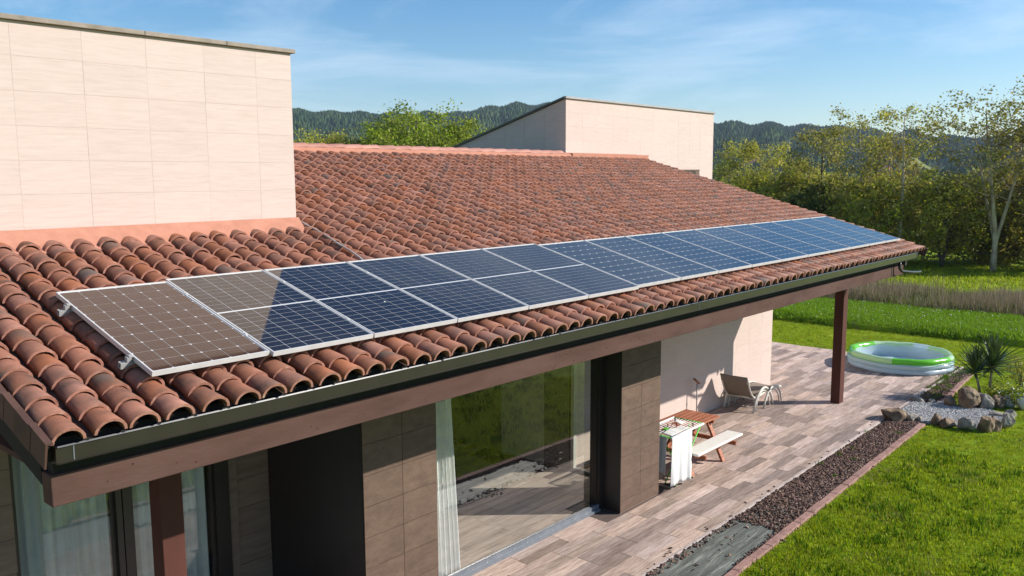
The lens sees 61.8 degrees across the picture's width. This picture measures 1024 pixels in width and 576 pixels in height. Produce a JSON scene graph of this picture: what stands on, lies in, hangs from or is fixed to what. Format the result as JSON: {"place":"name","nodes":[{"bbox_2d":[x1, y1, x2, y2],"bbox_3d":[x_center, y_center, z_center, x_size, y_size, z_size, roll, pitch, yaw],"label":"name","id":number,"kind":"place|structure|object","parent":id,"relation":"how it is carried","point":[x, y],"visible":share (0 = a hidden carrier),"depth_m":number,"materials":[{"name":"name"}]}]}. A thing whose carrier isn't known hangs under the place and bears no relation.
{"place":"outdoors","nodes":[
{"label":"outdoors","id":0,"kind":"place"},
{"bbox_2d":[0,0,1023,137],"label":"sky","id":1,"kind":"structure","parent":0,"point":[785,62],"materials":[{"name":"blue"}]},
{"bbox_2d":[304,116,982,171],"bbox_3d":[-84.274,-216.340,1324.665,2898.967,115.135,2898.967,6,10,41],"label":"hills","id":2,"kind":"structure","parent":0,"point":[932,164],"depth_m":739.39,"materials":[{"name":"green plant"}]},
{"bbox_2d":[292,101,1023,177],"bbox_3d":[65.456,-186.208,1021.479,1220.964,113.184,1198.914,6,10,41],"label":"conifer wood","id":3,"kind":"object","parent":2,"relation":"on","point":[763,133],"visible":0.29,"depth_m":879.62,"materials":[{"name":"green plant"}]},
{"bbox_2d":[472,342,962,575],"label":"patio base","id":4,"kind":"object","parent":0,"point":[797,429],"visible":0.45,"depth_m":14.92,"materials":[{"name":"beige tile"}]},
{"bbox_2d":[0,13,927,575],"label":"house","id":5,"kind":"structure","parent":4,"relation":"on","point":[132,157],"depth_m":9.62,"materials":[{"name":"tile"}]},
{"bbox_2d":[11,456,112,575],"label":"curtain","id":6,"kind":"object","parent":5,"relation":"hanging from","point":[71,539],"visible":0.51,"depth_m":8.58,"materials":[{"name":"white fabric"}]},
{"bbox_2d":[8,454,118,575],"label":"window","id":7,"kind":"structure","parent":5,"relation":"in","point":[110,494],"depth_m":8.86,"materials":[{"name":"grey metal"}]},
{"bbox_2d":[57,303,73,316],"bbox_3d":[1.754,-0.612,12.811,0.044,0.162,16.200,25,22,37],"label":"mounting rail","id":8,"kind":"object","parent":5,"relation":"attached to","point":[65,310],"visible":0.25,"depth_m":6.81,"materials":[{"name":"metal"}]},
{"bbox_2d":[264,262,456,337],"bbox_3d":[-1.495,0.069,8.379,1.757,0.048,1.031,25,22,37],"label":"solar panel","id":9,"kind":"object","parent":8,"relation":"on","point":[374,305],"visible":1,"depth_m":8.29,"materials":[{"name":"glass"}]},
{"bbox_2d":[482,243,638,297],"bbox_3d":[0.597,-0.249,10.729,1.757,0.048,1.051,25,22,37],"label":"solar panel","id":10,"kind":"object","parent":8,"relation":"on","point":[591,282],"visible":1,"depth_m":10.66,"materials":[{"name":"glass"}]},
{"bbox_2d":[538,240,680,287],"bbox_3d":[1.302,-0.352,11.504,1.672,0.048,1.057,25,22,37],"label":"solar panel","id":11,"kind":"object","parent":8,"relation":"on","point":[625,268],"visible":1,"depth_m":11.45,"materials":[{"name":"dark blue silicon cells"},{"name":"clear glass"},{"name":"aluminium"}]},
{"bbox_2d":[625,233,751,272],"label":"solar panel","id":12,"kind":"object","parent":8,"relation":"on","point":[720,263],"visible":1,"depth_m":13.01,"materials":[{"name":"dark blue silicon cells"},{"name":"clear glass"},{"name":"aluminium"}]},
{"bbox_2d":[661,229,781,266],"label":"solar panel","id":13,"kind":"object","parent":8,"relation":"on","point":[753,258],"visible":0.99,"depth_m":13.79,"materials":[{"name":"dark blue silicon cells"},{"name":"clear glass"},{"name":"aluminium"}]},
{"bbox_2d":[694,226,807,261],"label":"solar panel","id":14,"kind":"object","parent":8,"relation":"on","point":[759,245],"visible":1,"depth_m":14.58,"materials":[{"name":"dark blue silicon cells"},{"name":"clear glass"},{"name":"aluminium"}]},
{"bbox_2d":[722,224,830,256],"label":"solar panel","id":15,"kind":"object","parent":8,"relation":"on","point":[809,250],"visible":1,"depth_m":15.35,"materials":[{"name":"dark blue photovoltaic glass"},{"name":"aluminium"}]},
{"bbox_2d":[749,222,850,252],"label":"solar panel","id":16,"kind":"object","parent":8,"relation":"on","point":[832,246],"visible":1,"depth_m":16.08,"materials":[{"name":"dark blue photovoltaic glass"},{"name":"aluminium"}]},
{"bbox_2d":[772,220,868,248],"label":"solar panel","id":17,"kind":"object","parent":8,"relation":"on","point":[852,243],"visible":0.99,"depth_m":16.80,"materials":[{"name":"glass"}]},
{"bbox_2d":[792,218,885,245],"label":"solar panel","id":18,"kind":"object","parent":8,"relation":"on","point":[869,240],"visible":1,"depth_m":17.54,"materials":[{"name":"glass"}]},
{"bbox_2d":[118,354,138,369],"bbox_3d":[2.538,-0.253,12.161,0.044,0.162,16.200,25,22,37],"label":"mounting rail","id":19,"kind":"object","parent":5,"relation":"attached to","point":[127,362],"visible":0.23,"depth_m":6.16,"materials":[{"name":"metal"}]},
{"bbox_2d":[56,281,269,376],"bbox_3d":[-2.819,0.276,6.875,1.672,0.048,0.963,25,22,37],"label":"solar panel","id":20,"kind":"object","parent":19,"relation":"attached to","point":[159,328],"visible":1,"depth_m":6.77,"materials":[{"name":"glass"}]},
{"bbox_2d":[165,270,373,355],"bbox_3d":[-2.172,0.172,7.618,1.757,0.048,1.019,25,22,37],"label":"solar panel","id":21,"kind":"object","parent":19,"relation":"attached to","point":[273,315],"visible":0.99,"depth_m":7.53,"materials":[{"name":"glass"}]},
{"bbox_2d":[347,255,528,321],"bbox_3d":[-0.803,-0.036,9.155,1.757,0.048,1.061,25,22,37],"label":"solar panel","id":22,"kind":"object","parent":19,"relation":"attached to","point":[457,296],"visible":1,"depth_m":9.08,"materials":[{"name":"glass"}]},
{"bbox_2d":[420,249,588,308],"bbox_3d":[-0.102,-0.143,9.944,1.757,0.048,1.063,25,22,37],"label":"solar panel","id":23,"kind":"object","parent":19,"relation":"on","point":[525,286],"visible":0.99,"depth_m":9.87,"materials":[{"name":"glass"}]},
{"bbox_2d":[585,236,718,279],"bbox_3d":[1.996,-0.458,12.284,1.672,0.048,1.045,25,22,37],"label":"solar panel","id":24,"kind":"object","parent":19,"relation":"on","point":[673,264],"visible":1,"depth_m":12.23,"materials":[{"name":"dark blue silicon cells"},{"name":"clear glass"},{"name":"aluminium"}]},
{"bbox_2d":[811,216,900,242],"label":"solar panel","id":25,"kind":"object","parent":19,"relation":"on","point":[859,229],"visible":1,"depth_m":18.22,"materials":[{"name":"glass"}]},
{"bbox_2d":[132,466,209,575],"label":"curtain","id":26,"kind":"object","parent":5,"relation":"hanging from","point":[195,522],"visible":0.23,"depth_m":9.61,"materials":[{"name":"white fabric"}]},
{"bbox_2d":[130,464,217,575],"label":"window","id":27,"kind":"structure","parent":5,"relation":"in","point":[209,467],"depth_m":9.73,"materials":[{"name":"grey metal"}]},
{"bbox_2d":[301,221,362,259],"bbox_3d":[-2.062,-0.533,9.987,0.109,0.482,1.534,-7,10,-43],"label":"cable","id":28,"kind":"object","parent":5,"relation":"attached to","point":[354,253],"visible":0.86,"depth_m":9.97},
{"bbox_2d":[435,398,460,575],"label":"curtain","id":29,"kind":"object","parent":5,"relation":"hanging from","point":[448,551],"visible":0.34,"depth_m":10.68,"materials":[{"name":"white fabric"}]},
{"bbox_2d":[447,356,604,575],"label":"window","id":30,"kind":"structure","parent":5,"relation":"in","point":[597,365],"depth_m":12.77,"materials":[{"name":"grey metal"}]},
{"bbox_2d":[569,364,589,475],"bbox_3d":[1.468,1.661,14.174,1.250,3.120,0.080,6,10,41],"label":"window","id":31,"kind":"structure","parent":5,"relation":"in","point":[572,368],"depth_m":14.59,"materials":[{"name":"grey metal"}]},
{"bbox_2d":[660,416,703,486],"bbox_3d":[2.678,2.743,14.334,0.614,0.899,1.087,6,10,41],"label":"drying rack","id":32,"kind":"object","parent":4,"relation":"on","point":[685,420],"visible":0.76,"depth_m":14.33,"materials":[{"name":"white plastic"}]},
{"bbox_2d":[659,436,666,474],"bbox_3d":[2.316,2.699,13.880,0.420,0.641,0.052,6,10,41],"label":"bed sheet","id":33,"kind":"object","parent":32,"relation":"hanging from","point":[662,449],"visible":0.31,"depth_m":13.79,"materials":[{"name":"white fabric"}]},
{"bbox_2d":[662,426,688,435],"bbox_3d":[2.686,2.336,14.029,0.199,0.056,0.647,6,10,39],"label":"bed sheet","id":34,"kind":"object","parent":32,"relation":"on","point":[672,431],"visible":1,"depth_m":13.97,"materials":[{"name":"white fabric"}]},
{"bbox_2d":[670,429,691,486],"bbox_3d":[2.770,2.768,13.898,0.104,0.801,0.732,6,10,41],"label":"bed sheet","id":35,"kind":"object","parent":32,"relation":"hanging from","point":[681,461],"visible":1,"depth_m":13.88,"materials":[{"name":"white fabric"}]},
{"bbox_2d":[693,378,699,410],"bbox_3d":[3.802,2.294,17.646,0.192,0.919,0.049,-5,9,-34],"label":"garden tap","id":36,"kind":"object","parent":4,"relation":"on","point":[696,380],"visible":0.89,"depth_m":17.63,"materials":[{"name":"metal"}]},
{"bbox_2d":[660,409,738,476],"bbox_3d":[3.011,2.719,15.164,1.560,0.750,1.520,6,10,41],"label":"picnic table","id":37,"kind":"object","parent":4,"relation":"on","point":[706,418],"visible":0.38,"depth_m":15.26,"materials":[{"name":"red wood"}]},
{"bbox_2d":[692,430,742,456],"bbox_3d":[3.484,2.678,14.778,0.310,0.043,1.600,6,10,41],"label":"bench cushion","id":38,"kind":"object","parent":37,"relation":"on","point":[710,444],"visible":0.8,"depth_m":14.74,"materials":[{"name":"white fabric"}]},
{"bbox_2d":[720,373,781,412],"bbox_3d":[5.267,2.183,18.848,0.758,0.832,1.732,6,10,41],"label":"lounge chair","id":39,"kind":"object","parent":4,"relation":"on","point":[739,386],"visible":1,"depth_m":18.44,"materials":[{"name":"beige plastic"}]},
{"bbox_2d":[847,341,955,375],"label":"inflatable pool","id":40,"kind":"structure","parent":4,"relation":"on","point":[901,358],"depth_m":22.36,"materials":[{"name":"white plastic"}]},
{"bbox_2d":[460,238,1023,469],"bbox_3d":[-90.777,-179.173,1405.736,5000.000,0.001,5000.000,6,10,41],"label":"ground","id":41,"kind":"structure","parent":0,"point":[1018,264],"depth_m":46.23,"materials":[{"name":"plant"}]},
{"bbox_2d":[293,127,356,143],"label":"round tree","id":42,"kind":"object","parent":41,"relation":"on","point":[312,140],"visible":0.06,"depth_m":60.88,"materials":[{"name":"green plant"}]},
{"bbox_2d":[320,129,364,144],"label":"round tree","id":43,"kind":"object","parent":41,"relation":"on","point":[357,141],"visible":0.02,"depth_m":61.05,"materials":[{"name":"green plant"}]},
{"bbox_2d":[329,98,480,146],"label":"round tree","id":44,"kind":"object","parent":41,"relation":"on","point":[384,135],"visible":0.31,"depth_m":59.52,"materials":[{"name":"green plant"}]},
{"bbox_2d":[422,114,493,146],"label":"round tree","id":45,"kind":"object","parent":41,"relation":"on","point":[457,133],"visible":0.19,"depth_m":61.30,"materials":[{"name":"green plant"}]},
{"bbox_2d":[712,139,780,188],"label":"tall tree","id":46,"kind":"object","parent":41,"relation":"on","point":[733,164],"visible":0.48,"depth_m":59.71,"materials":[{"name":"green plant"}]},
{"bbox_2d":[722,169,836,200],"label":"tree","id":47,"kind":"object","parent":41,"relation":"on","point":[768,190],"visible":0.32,"depth_m":56.22,"materials":[{"name":"green plant"}]},
{"bbox_2d":[737,137,828,201],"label":"tall tree","id":48,"kind":"object","parent":41,"relation":"on","point":[778,161],"visible":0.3,"depth_m":57.85,"materials":[{"name":"green plant"}]},
{"bbox_2d":[782,178,840,216],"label":"tree","id":49,"kind":"object","parent":41,"relation":"on","point":[815,193],"visible":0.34,"depth_m":52.62,"materials":[{"name":"green plant"}]},
{"bbox_2d":[775,118,859,192],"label":"tall tree","id":50,"kind":"object","parent":41,"relation":"on","point":[835,131],"visible":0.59,"depth_m":54.26,"materials":[{"name":"green plant"}]},
{"bbox_2d":[724,374,972,575],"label":"kerb","id":51,"kind":"structure","parent":41,"relation":"on","point":[772,542],"depth_m":13.33,"materials":[{"name":"beige concrete"}]},
{"bbox_2d":[799,167,904,227],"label":"tree","id":52,"kind":"object","parent":41,"relation":"on","point":[838,208],"visible":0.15,"depth_m":50.70,"materials":[{"name":"green plant"}]},
{"bbox_2d":[712,167,1001,189],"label":"woodland","id":53,"kind":"object","parent":41,"relation":"on","point":[856,175],"visible":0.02,"depth_m":206.88,"materials":[{"name":"green plant"}]},
{"bbox_2d":[722,163,998,182],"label":"woodland","id":54,"kind":"object","parent":41,"relation":"on","point":[983,173],"depth_m":175.79,"materials":[{"name":"green plant"}]},
{"bbox_2d":[807,103,923,226],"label":"tall tree","id":55,"kind":"object","parent":41,"relation":"on","point":[884,144],"visible":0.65,"depth_m":49.11,"materials":[{"name":"green plant"}]},
{"bbox_2d":[725,177,1018,225],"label":"woodland","id":56,"kind":"object","parent":41,"relation":"on","point":[903,214],"depth_m":73.71,"materials":[{"name":"green plant"}]},
{"bbox_2d":[829,169,924,241],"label":"tree","id":57,"kind":"object","parent":41,"relation":"on","point":[882,221],"visible":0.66,"depth_m":47.03,"materials":[{"name":"green plant"}]},
{"bbox_2d":[846,139,928,234],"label":"tall tree","id":58,"kind":"object","parent":41,"relation":"on","point":[894,163],"visible":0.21,"depth_m":49.54,"materials":[{"name":"green plant"}]},
{"bbox_2d":[847,101,954,237],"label":"tall tree","id":59,"kind":"object","parent":41,"relation":"on","point":[880,116],"visible":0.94,"depth_m":46.08,"materials":[{"name":"green plant"}]},
{"bbox_2d":[835,215,1023,265],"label":"undergrowth","id":60,"kind":"object","parent":41,"relation":"on","point":[985,258],"visible":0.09,"depth_m":48.85,"materials":[{"name":"green plant"}]},
{"bbox_2d":[890,219,1008,259],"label":"dark undergrowth","id":61,"kind":"object","parent":41,"relation":"on","point":[934,243],"depth_m":53.39,"materials":[{"name":"green plant"}]},
{"bbox_2d":[884,172,1019,266],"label":"tree","id":62,"kind":"object","parent":41,"relation":"on","point":[941,196],"visible":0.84,"depth_m":45.93,"materials":[{"name":"green plant"}]},
{"bbox_2d":[903,75,1023,271],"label":"tall tree","id":63,"kind":"object","parent":41,"relation":"on","point":[995,232],"visible":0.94,"depth_m":44.20,"materials":[{"name":"green plant"}]},
{"bbox_2d":[952,167,1023,261],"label":"tree","id":64,"kind":"object","parent":41,"relation":"on","point":[1005,236],"visible":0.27,"depth_m":47.26,"materials":[{"name":"green plant"}]},
{"bbox_2d":[970,116,1023,213],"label":"tall tree","id":65,"kind":"object","parent":41,"relation":"on","point":[1018,131],"visible":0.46,"depth_m":44.93,"materials":[{"name":"green plant"}]},
{"bbox_2d":[984,175,1023,264],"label":"tree","id":66,"kind":"object","parent":41,"relation":"on","point":[1019,220],"visible":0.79,"depth_m":44.66,"materials":[{"name":"green plant"}]},
{"bbox_2d":[760,419,909,508],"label":"bed soil","id":67,"kind":"structure","parent":0,"point":[827,472],"depth_m":14.41,"materials":[{"name":"brown soil"}]},
{"bbox_2d":[652,506,801,575],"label":"weed membrane","id":68,"kind":"object","parent":67,"relation":"on","point":[721,562],"visible":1,"depth_m":11.63,"materials":[{"name":"grey fabric"}]},
{"bbox_2d":[646,372,969,575],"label":"bark mulch","id":69,"kind":"object","parent":67,"relation":"on","point":[883,435],"visible":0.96,"depth_m":14.22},
{"bbox_2d":[814,430,903,476],"bbox_3d":[6.338,2.964,15.758,0.660,0.069,3.361,6,10,41],"label":"bed weed","id":70,"kind":"object","parent":67,"relation":"on","point":[851,447],"visible":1,"depth_m":15.82,"materials":[{"name":"green plant"}]},
{"bbox_2d":[881,408,906,421],"bbox_3d":[7.902,2.658,17.761,0.455,0.370,0.475,-3,8,-23],"label":"rock","id":71,"kind":"object","parent":67,"relation":"on","point":[896,414],"visible":0.9,"depth_m":17.62,"materials":[{"name":"beige stone"}]},
{"bbox_2d":[739,319,1023,575],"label":"lawn","id":72,"kind":"structure","parent":0,"point":[931,476],"depth_m":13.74,"materials":[{"name":"green plant"}]},
{"bbox_2d":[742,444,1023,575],"bbox_3d":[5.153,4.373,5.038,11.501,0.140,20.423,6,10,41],"label":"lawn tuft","id":73,"kind":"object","parent":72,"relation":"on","point":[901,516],"visible":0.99,"depth_m":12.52,"materials":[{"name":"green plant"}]},
{"bbox_2d":[844,381,1023,575],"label":"dry lawn blade","id":74,"kind":"object","parent":72,"relation":"on","point":[913,502],"visible":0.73,"depth_m":14.10,"materials":[{"name":"green plant"}]},
{"bbox_2d":[901,401,1001,428],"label":"white gravel","id":75,"kind":"structure","parent":72,"relation":"on","point":[966,412],"depth_m":18.30,"materials":[{"name":"white gravel"}]},
{"bbox_2d":[906,413,917,420],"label":"rock","id":76,"kind":"object","parent":75,"relation":"on","point":[912,416],"visible":0.96,"depth_m":17.62,"materials":[{"name":"grey stone"}]},
{"bbox_2d":[930,413,942,425],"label":"rock","id":77,"kind":"object","parent":75,"relation":"on","point":[936,419],"visible":0.99,"depth_m":17.39,"materials":[{"name":"brown stone"}]},
{"bbox_2d":[939,418,956,427],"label":"rock","id":78,"kind":"object","parent":75,"relation":"on","point":[946,423],"visible":1,"depth_m":17.21,"materials":[{"name":"brown stone"}]},
{"bbox_2d":[944,397,956,405],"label":"rock","id":79,"kind":"object","parent":75,"relation":"on","point":[949,401],"visible":0.89,"depth_m":18.74,"materials":[{"name":"brown stone"}]},
{"bbox_2d":[957,417,975,430],"bbox_3d":[9.078,2.724,17.072,0.346,0.291,0.353,5,9,35],"label":"rock","id":80,"kind":"object","parent":75,"relation":"on","point":[965,423],"visible":1,"depth_m":16.99,"materials":[{"name":"grey stone"}]},
{"bbox_2d":[958,386,980,408],"bbox_3d":[9.981,2.430,18.725,0.448,0.571,0.534,1,8,9],"label":"rock","id":81,"kind":"object","parent":75,"relation":"on","point":[969,397],"visible":0.88,"depth_m":18.55,"materials":[{"name":"beige stone"}]},
{"bbox_2d":[977,415,994,432],"bbox_3d":[9.425,2.742,17.004,0.310,0.386,0.310,-5,9,-33],"label":"rock","id":82,"kind":"object","parent":75,"relation":"on","point":[986,423],"visible":0.93,"depth_m":16.89,"materials":[{"name":"brown stone"}]},
{"bbox_2d":[989,411,1002,415],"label":"rock","id":83,"kind":"object","parent":75,"relation":"on","point":[996,413],"visible":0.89,"depth_m":17.97,"materials":[{"name":"grey stone"}]},
{"bbox_2d":[1004,409,1016,417],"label":"rock","id":84,"kind":"object","parent":75,"relation":"on","point":[1013,412],"visible":0.48,"depth_m":17.91,"materials":[{"name":"grey stone"}]},
{"bbox_2d":[975,392,994,408],"bbox_3d":[10.310,2.507,18.696,0.323,0.411,0.387,-2,8,-10],"label":"rock","id":85,"kind":"object","parent":72,"relation":"on","point":[987,401],"visible":0.73,"depth_m":18.55,"materials":[{"name":"grey stone"}]},
{"bbox_2d":[948,332,1023,394],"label":"yucca","id":86,"kind":"object","parent":72,"relation":"on","point":[993,357],"visible":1,"depth_m":19.32,"materials":[{"name":"green plant"}]},
{"bbox_2d":[981,378,1006,396],"bbox_3d":[10.914,2.298,19.269,0.709,0.493,0.686,6,10,41],"label":"garden shrub","id":87,"kind":"object","parent":72,"relation":"on","point":[993,387],"visible":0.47,"depth_m":19.25,"materials":[{"name":"green plant"}]},
{"bbox_2d":[991,416,1001,431],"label":"rock","id":88,"kind":"object","parent":72,"relation":"on","point":[998,424],"visible":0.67,"depth_m":16.95,"materials":[{"name":"stone"}]},
{"bbox_2d":[992,395,1005,407],"bbox_3d":[10.671,2.497,18.704,0.356,0.312,0.238,-4,8,-27],"label":"rock","id":89,"kind":"object","parent":72,"relation":"on","point":[1000,401],"visible":0.91,"depth_m":18.63,"materials":[{"name":"stone"}]},
{"bbox_2d":[991,382,1023,403],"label":"garden shrub","id":90,"kind":"object","parent":72,"relation":"on","point":[1012,392],"visible":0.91,"depth_m":18.72,"materials":[{"name":"green plant"}]},
{"bbox_2d":[1001,412,1015,427],"bbox_3d":[9.976,2.675,17.202,0.259,0.351,0.332,3,8,25],"label":"rock","id":91,"kind":"object","parent":72,"relation":"on","point":[1008,420],"visible":0.92,"depth_m":17.11,"materials":[{"name":"grey stone"}]},
{"bbox_2d":[1003,394,1017,407],"bbox_3d":[10.992,2.500,18.854,0.319,0.331,0.367,6,9,38],"label":"rock","id":92,"kind":"object","parent":72,"relation":"on","point":[1009,403],"visible":0.52,"depth_m":18.72,"materials":[{"name":"grey stone"}]},
{"bbox_2d":[1003,352,1023,389],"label":"garden shrub","id":93,"kind":"object","parent":72,"relation":"on","point":[1020,373],"visible":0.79,"depth_m":19.63,"materials":[{"name":"green plant"}]},
{"bbox_2d":[1016,395,1023,409],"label":"rock","id":94,"kind":"object","parent":72,"relation":"on","point":[1020,405],"visible":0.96,"depth_m":18.43,"materials":[{"name":"grey stone"}]},
{"bbox_2d":[773,305,1023,347],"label":"grass bank","id":95,"kind":"structure","parent":0,"point":[853,324],"depth_m":27.66,"materials":[{"name":"green plant"}]},
{"bbox_2d":[773,296,1023,345],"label":"bank clover","id":96,"kind":"object","parent":95,"relation":"on","point":[977,323],"visible":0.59,"depth_m":28.72,"materials":[{"name":"green plant"}]},
{"bbox_2d":[789,299,1020,334],"bbox_3d":[13.176,0.932,29.673,13.961,0.294,4.460,6,10,41],"label":"clover flower","id":97,"kind":"object","parent":95,"relation":"on","point":[898,309],"visible":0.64,"depth_m":29.14,"materials":[{"name":"plant"}]},
{"bbox_2d":[821,272,1023,316],"bbox_3d":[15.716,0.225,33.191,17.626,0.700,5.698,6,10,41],"label":"dry grass","id":98,"kind":"structure","parent":95,"relation":"on","point":[962,301],"depth_m":31.86,"materials":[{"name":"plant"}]},
{"bbox_2d":[899,157,954,170],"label":"field","id":99,"kind":"structure","parent":0,"point":[925,166],"depth_m":623.48,"materials":[{"name":"green plant"}]},
{"bbox_2d":[878,260,1023,293],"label":"meadow grass","id":100,"kind":"structure","parent":0,"point":[974,268],"depth_m":42.88,"materials":[{"name":"green plant"}]},
{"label":"bed soil","id":101,"kind":"structure","parent":0,"visible":0},
{"bbox_2d":[909,395,923,401],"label":"rock","id":102,"kind":"object","parent":101,"relation":"on","point":[917,398],"visible":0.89,"depth_m":19.16,"materials":[{"name":"grey stone"}]},
{"bbox_2d":[920,368,973,398],"bbox_3d":[10.531,2.283,20.774,0.696,0.084,3.997,6,10,39],"label":"bed weed","id":103,"kind":"object","parent":101,"relation":"on","point":[946,376],"visible":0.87,"depth_m":20.74,"materials":[{"name":"green plant"}]}
]}

